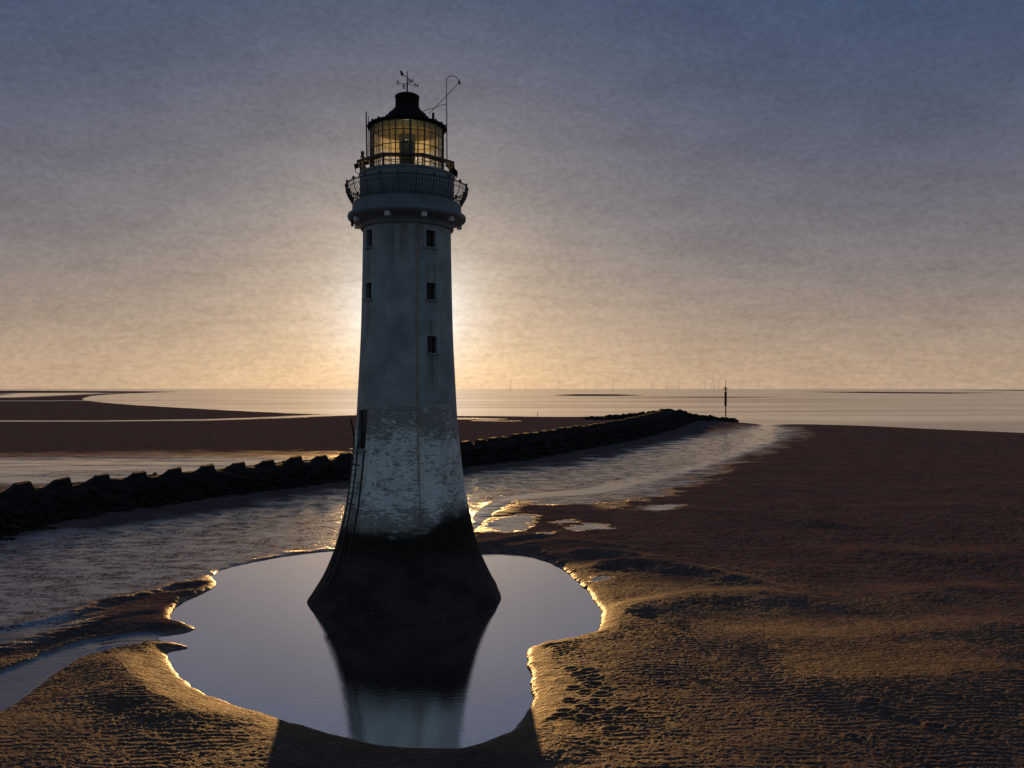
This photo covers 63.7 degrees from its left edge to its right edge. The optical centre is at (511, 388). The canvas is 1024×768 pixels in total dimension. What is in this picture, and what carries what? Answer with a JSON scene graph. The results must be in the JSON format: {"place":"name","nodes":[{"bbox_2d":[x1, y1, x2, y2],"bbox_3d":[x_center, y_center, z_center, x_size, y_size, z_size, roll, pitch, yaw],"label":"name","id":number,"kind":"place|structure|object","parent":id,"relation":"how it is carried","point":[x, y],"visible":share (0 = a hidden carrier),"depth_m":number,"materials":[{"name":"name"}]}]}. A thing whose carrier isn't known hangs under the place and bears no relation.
{"place":"outdoors","nodes":[
{"label":"outdoors","id":0,"kind":"place"},
{"bbox_2d":[0,390,1023,767],"bbox_3d":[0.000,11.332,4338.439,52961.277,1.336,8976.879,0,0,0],"label":"ground","id":1,"kind":"structure","parent":0,"point":[804,596],"depth_m":45.71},
{"bbox_2d":[0,409,738,539],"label":"breakwater","id":2,"kind":"object","parent":1,"relation":"on","point":[25,506],"visible":0.82,"depth_m":90.01,"materials":[{"name":"stone"}]},
{"bbox_2d":[723,380,728,420],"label":"beacon","id":3,"kind":"object","parent":2,"relation":"on","point":[725,398],"visible":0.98,"depth_m":289.72,"materials":[{"name":"black metal"}]},
{"bbox_2d":[159,551,601,747],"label":"pool","id":4,"kind":"structure","parent":1,"relation":"on","point":[262,637],"depth_m":35.35,"materials":[{"name":"liquid"}]},
{"bbox_2d":[307,70,500,625],"bbox_3d":[-5.847,-2.735,44.954,10.527,29.270,10.726,0,0,-7],"label":"lighthouse","id":5,"kind":"object","parent":1,"relation":"on","point":[406,551],"visible":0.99,"depth_m":42.59,"materials":[{"name":"paint"}]},
{"bbox_2d":[349,410,367,451],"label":"door","id":6,"kind":"structure","parent":5,"relation":"in","point":[362,422],"depth_m":43.55,"materials":[{"name":"black metal"}]},
{"bbox_2d":[363,282,371,300],"bbox_3d":[-7.495,-5.119,43.501,0.455,0.937,0.756,0,0,-40],"label":"window","id":7,"kind":"structure","parent":5,"relation":"in","point":[368,285],"depth_m":43.73,"materials":[{"name":"black glass"}]},
{"bbox_2d":[364,229,372,248],"bbox_3d":[-7.457,-7.892,43.532,0.448,0.979,0.744,0,0,-40],"label":"window","id":8,"kind":"structure","parent":5,"relation":"in","point":[369,232],"depth_m":43.76,"materials":[{"name":"black glass"}]},
{"bbox_2d":[425,230,437,249],"bbox_3d":[-4.316,-7.806,43.215,0.745,0.965,0.449,0,0,-38],"label":"window","id":9,"kind":"structure","parent":5,"relation":"in","point":[430,235],"depth_m":43.37,"materials":[{"name":"black glass"}]},
{"bbox_2d":[425,282,438,301],"bbox_3d":[-4.286,-5.057,43.176,0.756,0.965,0.456,0,0,-38],"label":"window","id":10,"kind":"structure","parent":5,"relation":"in","point":[431,287],"depth_m":43.34,"materials":[{"name":"black glass"}]},
{"bbox_2d":[426,336,439,354],"bbox_3d":[-4.233,-2.267,43.110,0.776,0.965,0.477,0,0,-38],"label":"window","id":11,"kind":"structure","parent":5,"relation":"in","point":[431,340],"depth_m":43.26,"materials":[{"name":"black glass"}]},
{"bbox_2d":[0,389,1023,432],"bbox_3d":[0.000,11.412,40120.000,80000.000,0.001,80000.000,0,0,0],"label":"sea","id":12,"kind":"structure","parent":0,"point":[979,410],"depth_m":639.72,"materials":[{"name":"liquid"}]},
{"bbox_2d":[0,0,1023,388],"label":"sky","id":13,"kind":"structure","parent":0,"point":[746,194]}
]}

